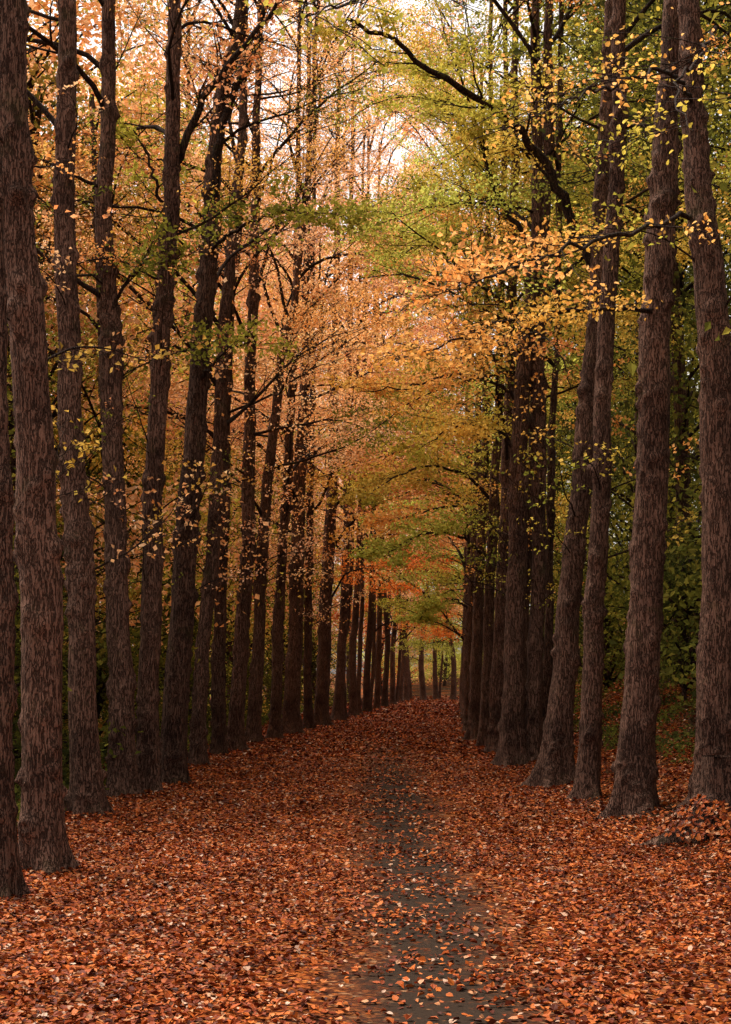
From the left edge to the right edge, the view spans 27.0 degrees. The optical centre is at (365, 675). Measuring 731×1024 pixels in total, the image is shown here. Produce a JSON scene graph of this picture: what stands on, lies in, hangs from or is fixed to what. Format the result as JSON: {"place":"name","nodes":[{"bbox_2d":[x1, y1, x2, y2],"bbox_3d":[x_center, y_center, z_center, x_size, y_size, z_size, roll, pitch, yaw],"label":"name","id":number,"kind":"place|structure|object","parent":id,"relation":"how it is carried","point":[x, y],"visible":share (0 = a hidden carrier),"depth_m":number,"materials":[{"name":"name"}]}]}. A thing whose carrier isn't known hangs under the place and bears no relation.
{"place":"outdoors","nodes":[
{"label":"outdoors","id":0,"kind":"place"},
{"bbox_2d":[0,698,730,1023],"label":"path","id":1,"kind":"structure","parent":0,"point":[363,984],"depth_m":9.93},
{"bbox_2d":[17,620,730,892],"bbox_3d":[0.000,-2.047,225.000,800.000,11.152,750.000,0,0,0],"label":"ground","id":2,"kind":"structure","parent":0,"point":[445,690],"depth_m":25.48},
{"bbox_2d":[0,151,30,900],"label":"linden tree","id":3,"kind":"object","parent":2,"relation":"on","point":[12,880],"visible":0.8,"depth_m":11.55,"materials":[{"name":"brown plant"}]},
{"bbox_2d":[7,136,102,696],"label":"woodland tree","id":4,"kind":"object","parent":2,"relation":"on","point":[12,431],"visible":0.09,"depth_m":21.39,"materials":[{"name":"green plant"}]},
{"bbox_2d":[12,547,142,789],"bbox_3d":[-5.288,0.296,22.062,4.847,4.337,4.338,0,0,34],"label":"woodland shrub","id":5,"kind":"object","parent":2,"relation":"on","point":[17,759],"visible":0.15,"depth_m":21.68,"materials":[{"name":"green plant"}]},
{"bbox_2d":[17,634,163,767],"bbox_3d":[-5.430,0.824,30.027,3.764,3.299,3.423,0,0,29],"label":"woodland shrub","id":6,"kind":"object","parent":2,"relation":"on","point":[100,694],"visible":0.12,"depth_m":29.73,"materials":[{"name":"green plant"}]},
{"bbox_2d":[34,187,146,718],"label":"woodland tree","id":7,"kind":"object","parent":2,"relation":"on","point":[55,431],"visible":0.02,"depth_m":33.20,"materials":[{"name":"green plant"}]},
{"bbox_2d":[27,0,155,631],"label":"woodland tree","id":8,"kind":"object","parent":2,"relation":"on","point":[49,88],"visible":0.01,"depth_m":43.44,"materials":[{"name":"orange plant"}]},
{"bbox_2d":[27,32,180,599],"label":"woodland tree","id":9,"kind":"object","parent":2,"relation":"on","point":[78,169],"depth_m":52.45,"materials":[{"name":"orange plant"}]},
{"bbox_2d":[0,0,208,874],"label":"linden tree","id":10,"kind":"object","parent":2,"relation":"on","point":[43,844],"visible":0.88,"depth_m":13.12,"materials":[{"name":"brown plant"}]},
{"bbox_2d":[10,0,203,797],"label":"linden tree","id":11,"kind":"object","parent":2,"relation":"on","point":[122,777],"visible":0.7,"depth_m":21.43,"materials":[{"name":"brown plant"}]},
{"bbox_2d":[7,0,208,816],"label":"linden tree","id":12,"kind":"object","parent":2,"relation":"on","point":[86,789],"visible":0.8,"depth_m":18.34,"materials":[{"name":"brown plant"}]},
{"bbox_2d":[7,0,211,505],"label":"young tree","id":13,"kind":"object","parent":2,"relation":"on","point":[93,151],"visible":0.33,"depth_m":26.50,"materials":[{"name":"orange plant"}]},
{"bbox_2d":[62,606,162,763],"bbox_3d":[-6.159,0.629,33.129,5.147,4.486,4.606,0,0,-9],"label":"woodland shrub","id":14,"kind":"object","parent":2,"relation":"on","point":[100,634],"visible":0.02,"depth_m":32.95,"materials":[{"name":"green plant"}]},
{"bbox_2d":[7,46,227,753],"bbox_3d":[-6.404,-4.457,29.246,6.970,15.136,7.138,0,0,-26],"label":"woodland tree","id":15,"kind":"object","parent":2,"relation":"on","point":[36,122],"visible":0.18,"depth_m":28.82,"materials":[{"name":"orange plant"}]},
{"bbox_2d":[48,242,201,722],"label":"woodland tree","id":16,"kind":"object","parent":2,"relation":"on","point":[148,294],"visible":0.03,"depth_m":43.01,"materials":[{"name":"orange plant"}]},
{"bbox_2d":[57,410,226,732],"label":"woodland tree","id":17,"kind":"object","parent":2,"relation":"on","point":[130,530],"visible":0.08,"depth_m":37.97,"materials":[{"name":"green plant"}]},
{"bbox_2d":[48,93,239,718],"bbox_3d":[-10.465,-9.339,60.863,11.319,26.706,11.928,0,0,-3],"label":"woodland tree","id":18,"kind":"object","parent":2,"relation":"on","point":[133,356],"depth_m":60.83,"materials":[{"name":"orange plant"}]},
{"bbox_2d":[7,0,297,787],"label":"woodland tree","id":19,"kind":"object","parent":2,"relation":"on","point":[85,23],"visible":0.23,"depth_m":29.80,"materials":[{"name":"orange plant"}]},
{"bbox_2d":[45,49,270,649],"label":"woodland tree","id":20,"kind":"object","parent":2,"relation":"on","point":[119,84],"depth_m":69.16,"materials":[{"name":"orange plant"}]},
{"bbox_2d":[27,0,306,671],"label":"woodland tree","id":21,"kind":"object","parent":2,"relation":"on","point":[137,94],"visible":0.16,"depth_m":38.52,"materials":[{"name":"orange plant"}]},
{"bbox_2d":[99,407,256,716],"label":"woodland tree","id":22,"kind":"object","parent":2,"relation":"on","point":[171,569],"visible":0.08,"depth_m":47.78,"materials":[{"name":"orange plant"}]},
{"bbox_2d":[50,61,314,668],"bbox_3d":[-6.586,-7.872,47.988,10.406,21.658,9.875,0,0,-30],"label":"woodland tree","id":23,"kind":"object","parent":2,"relation":"on","point":[175,360],"visible":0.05,"depth_m":47.53,"materials":[{"name":"orange plant"}]},
{"bbox_2d":[97,587,267,736],"bbox_3d":[-5.296,0.149,40.122,5.530,5.206,4.949,0,0,6],"label":"woodland shrub","id":24,"kind":"object","parent":2,"relation":"on","point":[163,666],"visible":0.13,"depth_m":39.82,"materials":[{"name":"green plant"}]},
{"bbox_2d":[35,0,367,793],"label":"linden tree","id":25,"kind":"object","parent":2,"relation":"on","point":[147,700],"visible":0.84,"depth_m":22.01,"materials":[{"name":"brown plant"}]},
{"bbox_2d":[79,0,350,696],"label":"woodland tree","id":26,"kind":"object","parent":2,"relation":"on","point":[218,306],"visible":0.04,"depth_m":56.27,"materials":[{"name":"orange plant"}]},
{"bbox_2d":[32,0,398,766],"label":"linden tree","id":27,"kind":"object","parent":2,"relation":"on","point":[198,728],"visible":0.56,"depth_m":28.51,"materials":[{"name":"brown plant"}]},
{"bbox_2d":[33,0,398,785],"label":"linden tree","id":28,"kind":"object","parent":2,"relation":"on","point":[177,684],"visible":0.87,"depth_m":23.54,"materials":[{"name":"brown plant"}]},
{"bbox_2d":[128,129,321,652],"bbox_3d":[-6.365,-10.000,65.179,10.139,26.294,10.944,0,0,-3],"label":"woodland tree","id":29,"kind":"object","parent":2,"relation":"on","point":[241,379],"visible":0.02,"depth_m":64.92,"materials":[{"name":"orange plant"}]},
{"bbox_2d":[9,0,452,755],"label":"linden tree","id":30,"kind":"object","parent":2,"relation":"on","point":[217,702],"visible":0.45,"depth_m":32.09,"materials":[{"name":"brown plant"}]},
{"bbox_2d":[207,663,269,727],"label":"woodland shrub","id":31,"kind":"object","parent":2,"relation":"on","point":[247,681],"visible":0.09,"depth_m":57.03,"materials":[{"name":"green plant"}]},
{"bbox_2d":[193,481,300,723],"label":"woodland tree","id":32,"kind":"object","parent":2,"relation":"on","point":[229,647],"visible":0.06,"depth_m":59.84,"materials":[{"name":"orange plant"}]},
{"bbox_2d":[79,0,432,750],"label":"linden tree","id":33,"kind":"object","parent":2,"relation":"on","point":[235,732],"visible":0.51,"depth_m":34.11,"materials":[{"name":"brown plant"}]},
{"bbox_2d":[196,253,340,711],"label":"woodland tree","id":34,"kind":"object","parent":2,"relation":"on","point":[268,599],"visible":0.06,"depth_m":73.76,"materials":[{"name":"orange plant"}]},
{"bbox_2d":[115,0,463,737],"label":"linden tree","id":35,"kind":"object","parent":2,"relation":"on","point":[277,654],"visible":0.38,"depth_m":40.71,"materials":[{"name":"brown plant"}]},
{"bbox_2d":[129,0,451,728],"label":"linden tree","id":36,"kind":"object","parent":2,"relation":"on","point":[308,718],"visible":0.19,"depth_m":47.82,"materials":[{"name":"brown plant"}]},
{"bbox_2d":[123,0,461,733],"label":"linden tree","id":37,"kind":"object","parent":2,"relation":"on","point":[291,722],"visible":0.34,"depth_m":44.07,"materials":[{"name":"brown plant"}]},
{"bbox_2d":[249,506,336,707],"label":"woodland tree","id":38,"kind":"object","parent":2,"relation":"on","point":[270,659],"visible":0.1,"depth_m":74.69,"materials":[{"name":"orange plant"}]},
{"bbox_2d":[215,177,378,708],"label":"woodland tree","id":39,"kind":"object","parent":2,"relation":"on","point":[313,602],"visible":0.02,"depth_m":82.56,"materials":[{"name":"orange plant"}]},
{"bbox_2d":[232,240,367,653],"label":"woodland tree","id":40,"kind":"object","parent":2,"relation":"on","point":[319,474],"visible":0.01,"depth_m":91.37,"materials":[{"name":"orange plant"}]},
{"bbox_2d":[126,0,486,741],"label":"linden tree","id":41,"kind":"object","parent":2,"relation":"on","point":[256,664],"visible":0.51,"depth_m":38.22,"materials":[{"name":"brown plant"}]},
{"bbox_2d":[267,644,362,707],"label":"woodland shrub","id":42,"kind":"object","parent":2,"relation":"on","point":[313,667],"visible":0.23,"depth_m":83.58,"materials":[{"name":"green plant"}]},
{"bbox_2d":[259,350,381,678],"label":"woodland tree","id":43,"kind":"object","parent":2,"relation":"on","point":[335,565],"visible":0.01,"depth_m":100.62,"materials":[{"name":"orange plant"}]},
{"bbox_2d":[301,537,352,703],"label":"woodland tree","id":44,"kind":"object","parent":2,"relation":"on","point":[314,648],"visible":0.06,"depth_m":93.75,"materials":[{"name":"orange plant"}]},
{"bbox_2d":[199,0,474,719],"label":"linden tree","id":45,"kind":"object","parent":2,"relation":"on","point":[338,711],"visible":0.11,"depth_m":56.82,"materials":[{"name":"brown plant"}]},
{"bbox_2d":[221,0,473,725],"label":"linden tree","id":46,"kind":"object","parent":2,"relation":"on","point":[321,702],"visible":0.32,"depth_m":51.14,"materials":[{"name":"brown plant"}]},
{"bbox_2d":[234,0,463,715],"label":"linden tree","id":47,"kind":"object","parent":2,"relation":"on","point":[353,703],"visible":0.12,"depth_m":63.12,"materials":[{"name":"brown plant"}]},
{"bbox_2d":[231,15,470,717],"bbox_3d":[-0.096,-12.455,60.869,8.588,29.010,10.260,0,0,19],"label":"linden tree","id":48,"kind":"object","parent":2,"relation":"on","point":[352,567],"visible":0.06,"depth_m":59.98,"materials":[{"name":"brown plant"}]},
{"bbox_2d":[14,636,695,829],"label":"undergrowth","id":49,"kind":"object","parent":2,"relation":"on","point":[674,736],"visible":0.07,"depth_m":26.90,"materials":[{"name":"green plant"}]},
{"bbox_2d":[306,285,408,701],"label":"woodland tree","id":50,"kind":"object","parent":2,"relation":"on","point":[347,675],"visible":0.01,"depth_m":109.08,"materials":[{"name":"brown plant"}]},
{"bbox_2d":[256,112,463,709],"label":"linden tree","id":51,"kind":"object","parent":2,"relation":"on","point":[373,661],"visible":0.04,"depth_m":72.75,"materials":[{"name":"brown plant"}]},
{"bbox_2d":[240,63,484,713],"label":"linden tree","id":52,"kind":"object","parent":2,"relation":"on","point":[360,645],"visible":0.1,"depth_m":66.12,"materials":[{"name":"brown plant"}]},
{"bbox_2d":[0,672,730,1023],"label":"fallen leaves","id":53,"kind":"object","parent":2,"relation":"on","point":[414,722],"visible":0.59,"depth_m":12.16,"materials":[{"name":"orange plant"}]},
{"bbox_2d":[283,130,483,708],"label":"linden tree","id":54,"kind":"object","parent":2,"relation":"on","point":[377,688],"visible":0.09,"depth_m":76.53,"materials":[{"name":"brown plant"}]},
{"bbox_2d":[356,591,417,695],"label":"woodland tree","id":55,"kind":"object","parent":2,"relation":"on","point":[382,649],"visible":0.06,"depth_m":110.82,"materials":[{"name":"orange plant"}]},
{"bbox_2d":[317,181,463,704],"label":"linden tree","id":56,"kind":"object","parent":2,"relation":"on","point":[365,605],"visible":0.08,"depth_m":84.44,"materials":[{"name":"brown plant"}]},
{"bbox_2d":[321,183,463,706],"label":"linden tree","id":57,"kind":"object","parent":2,"relation":"on","point":[386,614],"visible":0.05,"depth_m":80.97,"materials":[{"name":"brown plant"}]},
{"bbox_2d":[339,258,458,700],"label":"linden tree","id":58,"kind":"object","parent":2,"relation":"on","point":[403,666],"visible":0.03,"depth_m":97.42,"materials":[{"name":"brown plant"}]},
{"bbox_2d":[365,514,434,700],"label":"linden tree","id":59,"kind":"object","parent":2,"relation":"on","point":[406,684],"visible":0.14,"depth_m":100.81,"materials":[{"name":"brown plant"}]},
{"bbox_2d":[313,36,487,711],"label":"linden tree","id":60,"kind":"object","parent":2,"relation":"on","point":[366,704],"visible":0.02,"depth_m":70.01,"materials":[{"name":"brown plant"}]},
{"bbox_2d":[340,221,472,703],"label":"linden tree","id":61,"kind":"object","parent":2,"relation":"on","point":[392,673],"visible":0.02,"depth_m":88.41,"materials":[{"name":"brown plant"}]},
{"bbox_2d":[342,256,474,701],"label":"linden tree","id":62,"kind":"object","parent":2,"relation":"on","point":[398,674],"visible":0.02,"depth_m":92.67,"materials":[{"name":"brown plant"}]},
{"bbox_2d":[383,580,445,689],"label":"woodland tree","id":63,"kind":"object","parent":2,"relation":"on","point":[416,667],"visible":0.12,"depth_m":115.76,"materials":[{"name":"green plant"}]},
{"bbox_2d":[359,254,474,704],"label":"linden tree","id":64,"kind":"object","parent":2,"relation":"on","point":[414,643],"visible":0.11,"depth_m":82.34,"materials":[{"name":"brown plant"}]},
{"bbox_2d":[381,536,457,699],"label":"linden tree","id":65,"kind":"object","parent":2,"relation":"on","point":[423,694],"visible":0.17,"depth_m":102.49,"materials":[{"name":"brown plant"}]},
{"bbox_2d":[408,550,460,699],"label":"linden tree","id":66,"kind":"object","parent":2,"relation":"on","point":[435,686],"visible":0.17,"depth_m":104.52,"materials":[{"name":"brown plant"}]},
{"bbox_2d":[418,605,461,685],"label":"woodland tree","id":67,"kind":"object","parent":2,"relation":"on","point":[446,665],"visible":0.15,"depth_m":121.00,"materials":[{"name":"green plant"}]},
{"bbox_2d":[421,549,459,699],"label":"linden tree","id":68,"kind":"object","parent":2,"relation":"on","point":[453,694],"visible":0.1,"depth_m":104.06,"materials":[{"name":"brown plant"}]},
{"bbox_2d":[364,231,527,707],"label":"linden tree","id":69,"kind":"object","parent":2,"relation":"on","point":[423,573],"visible":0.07,"depth_m":75.45,"materials":[{"name":"brown plant"}]},
{"bbox_2d":[279,0,619,730],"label":"linden tree","id":70,"kind":"object","parent":2,"relation":"on","point":[427,608],"visible":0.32,"depth_m":45.29,"materials":[{"name":"brown plant"}]},
{"bbox_2d":[314,0,587,740],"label":"linden tree","id":71,"kind":"object","parent":2,"relation":"on","point":[474,694],"visible":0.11,"depth_m":39.52,"materials":[{"name":"brown plant"}]},
{"bbox_2d":[349,118,559,713],"bbox_3d":[3.666,-10.485,62.562,9.006,24.912,8.363,0,0,0],"label":"linden tree","id":72,"kind":"object","parent":2,"relation":"on","point":[426,593],"visible":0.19,"depth_m":63.63,"materials":[{"name":"brown plant"}]},
{"bbox_2d":[340,162,574,710],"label":"linden tree","id":73,"kind":"object","parent":2,"relation":"on","point":[456,577],"visible":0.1,"depth_m":66.56,"materials":[{"name":"brown plant"}]},
{"bbox_2d":[353,0,562,724],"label":"linden tree","id":74,"kind":"object","parent":2,"relation":"on","point":[469,533],"visible":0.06,"depth_m":51.20,"materials":[{"name":"brown plant"}]},
{"bbox_2d":[208,0,730,820],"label":"linden tree","id":75,"kind":"object","parent":2,"relation":"on","point":[636,772],"visible":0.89,"depth_m":17.82,"materials":[{"name":"brown plant"}]},
{"bbox_2d":[363,58,584,717],"bbox_3d":[4.177,-10.652,56.222,9.035,25.240,8.761,0,0,42],"label":"linden tree","id":76,"kind":"object","parent":2,"relation":"on","point":[461,541],"visible":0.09,"depth_m":57.05,"materials":[{"name":"brown plant"}]},
{"bbox_2d":[320,0,636,745],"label":"linden tree","id":77,"kind":"object","parent":2,"relation":"on","point":[494,501],"visible":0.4,"depth_m":35.52,"materials":[{"name":"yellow plant"}]},
{"bbox_2d":[318,0,645,752],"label":"linden tree","id":78,"kind":"object","parent":2,"relation":"on","point":[496,682],"visible":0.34,"depth_m":33.16,"materials":[{"name":"brown plant"}]},
{"bbox_2d":[307,0,703,727],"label":"linden tree","id":79,"kind":"object","parent":2,"relation":"on","point":[549,626],"visible":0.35,"depth_m":30.22,"materials":[{"name":"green plant"}]},
{"bbox_2d":[292,0,730,787],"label":"linden tree","id":80,"kind":"object","parent":2,"relation":"on","point":[554,764],"visible":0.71,"depth_m":22.95,"materials":[{"name":"brown plant"}]},
{"bbox_2d":[310,0,726,766],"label":"linden tree","id":81,"kind":"object","parent":2,"relation":"on","point":[512,744],"visible":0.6,"depth_m":28.31,"materials":[{"name":"brown plant"}]},
{"bbox_2d":[318,0,730,761],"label":"linden tree","id":82,"kind":"object","parent":2,"relation":"on","point":[534,678],"visible":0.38,"depth_m":28.47,"materials":[{"name":"brown plant"}]},
{"bbox_2d":[361,0,696,699],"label":"linden tree","id":83,"kind":"object","parent":2,"relation":"on","point":[528,590],"visible":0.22,"depth_m":32.29,"materials":[{"name":"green plant"}]},
{"bbox_2d":[367,0,730,819],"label":"linden tree","id":84,"kind":"object","parent":2,"relation":"on","point":[703,232],"visible":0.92,"depth_m":16.75,"materials":[{"name":"brown plant"}]},
{"bbox_2d":[389,0,730,667],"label":"woodland tree","id":85,"kind":"object","parent":2,"relation":"on","point":[685,483],"visible":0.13,"depth_m":35.08,"materials":[{"name":"green plant"}]},
{"bbox_2d":[488,170,632,639],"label":"woodland tree","id":86,"kind":"object","parent":2,"relation":"on","point":[556,485],"visible":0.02,"depth_m":70.85,"materials":[{"name":"green plant"}]},
{"bbox_2d":[463,1,697,637],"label":"woodland tree","id":87,"kind":"object","parent":2,"relation":"on","point":[626,442],"visible":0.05,"depth_m":52.51,"materials":[{"name":"green plant"}]},
{"bbox_2d":[463,146,700,642],"bbox_3d":[8.919,-10.836,62.400,11.077,22.539,11.381,0,0,-41],"label":"woodland tree","id":88,"kind":"object","parent":2,"relation":"on","point":[572,436],"visible":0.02,"depth_m":61.61,"materials":[{"name":"green plant"}]},
{"bbox_2d":[464,0,730,636],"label":"woodland tree","id":89,"kind":"object","parent":2,"relation":"on","point":[627,468],"visible":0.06,"depth_m":43.76,"materials":[{"name":"green plant"}]},
{"bbox_2d":[475,0,730,615],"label":"woodland tree","id":90,"kind":"object","parent":2,"relation":"on","point":[686,315],"visible":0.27,"depth_m":26.61,"materials":[{"name":"green plant"}]},
{"bbox_2d":[553,568,665,694],"bbox_3d":[6.051,-0.902,38.906,4.334,3.898,3.879,0,0,7],"label":"woodland shrub","id":91,"kind":"object","parent":2,"relation":"on","point":[607,675],"visible":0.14,"depth_m":38.70,"materials":[{"name":"green plant"}]},
{"bbox_2d":[555,579,664,674],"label":"woodland shrub","id":92,"kind":"object","parent":2,"relation":"on","point":[616,647],"visible":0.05,"depth_m":43.72,"materials":[{"name":"green plant"}]},
{"bbox_2d":[553,546,667,654],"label":"woodland shrub","id":93,"kind":"object","parent":2,"relation":"on","point":[620,570],"visible":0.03,"depth_m":49.34,"materials":[{"name":"green plant"}]},
{"bbox_2d":[536,0,730,801],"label":"linden tree","id":94,"kind":"object","parent":2,"relation":"on","point":[587,779],"visible":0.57,"depth_m":20.38,"materials":[{"name":"brown plant"}]},
{"bbox_2d":[546,4,730,635],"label":"woodland tree","id":95,"kind":"object","parent":2,"relation":"on","point":[673,454],"visible":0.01,"depth_m":57.28,"materials":[{"name":"green plant"}]},
{"bbox_2d":[604,511,701,691],"bbox_3d":[6.784,-1.223,31.463,4.140,4.388,4.626,0,0,-45],"label":"woodland shrub","id":96,"kind":"object","parent":2,"relation":"on","point":[690,525],"visible":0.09,"depth_m":31.52,"materials":[{"name":"green plant"}]},
{"bbox_2d":[606,540,701,700],"bbox_3d":[6.127,-0.745,28.474,3.483,3.655,3.167,0,0,30],"label":"woodland shrub","id":97,"kind":"object","parent":2,"relation":"on","point":[678,568],"visible":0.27,"depth_m":28.45,"materials":[{"name":"green plant"}]},
{"bbox_2d":[608,434,701,705],"bbox_3d":[6.157,-1.043,20.860,5.128,5.001,5.730,0,0,41],"label":"woodland shrub","id":98,"kind":"object","parent":2,"relation":"on","point":[686,580],"visible":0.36,"depth_m":21.12,"materials":[{"name":"green plant"}]},
{"bbox_2d":[589,0,730,558],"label":"woodland tree","id":99,"kind":"object","parent":2,"relation":"on","point":[690,268],"visible":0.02,"depth_m":40.67,"materials":[{"name":"green plant"}]},
{"bbox_2d":[604,0,730,376],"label":"woodland tree","id":100,"kind":"object","parent":2,"relation":"on","point":[727,330],"visible":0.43,"depth_m":19.01,"materials":[{"name":"green plant"}]},
{"bbox_2d":[609,1,730,589],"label":"woodland tree","id":101,"kind":"object","parent":2,"relation":"on","point":[672,486],"visible":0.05,"depth_m":48.95,"materials":[{"name":"green plant"}]},
{"bbox_2d":[663,473,701,659],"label":"woodland shrub","id":102,"kind":"object","parent":2,"relation":"on","point":[697,533],"visible":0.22,"depth_m":24.33,"materials":[{"name":"green plant"}]},
{"bbox_2d":[638,755,730,848],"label":"pile","id":103,"kind":"object","parent":2,"relation":"on","point":[707,812],"visible":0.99,"depth_m":14.69,"materials":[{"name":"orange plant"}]},
{"bbox_2d":[27,0,730,673],"label":"sky","id":104,"kind":"structure","parent":0,"point":[411,2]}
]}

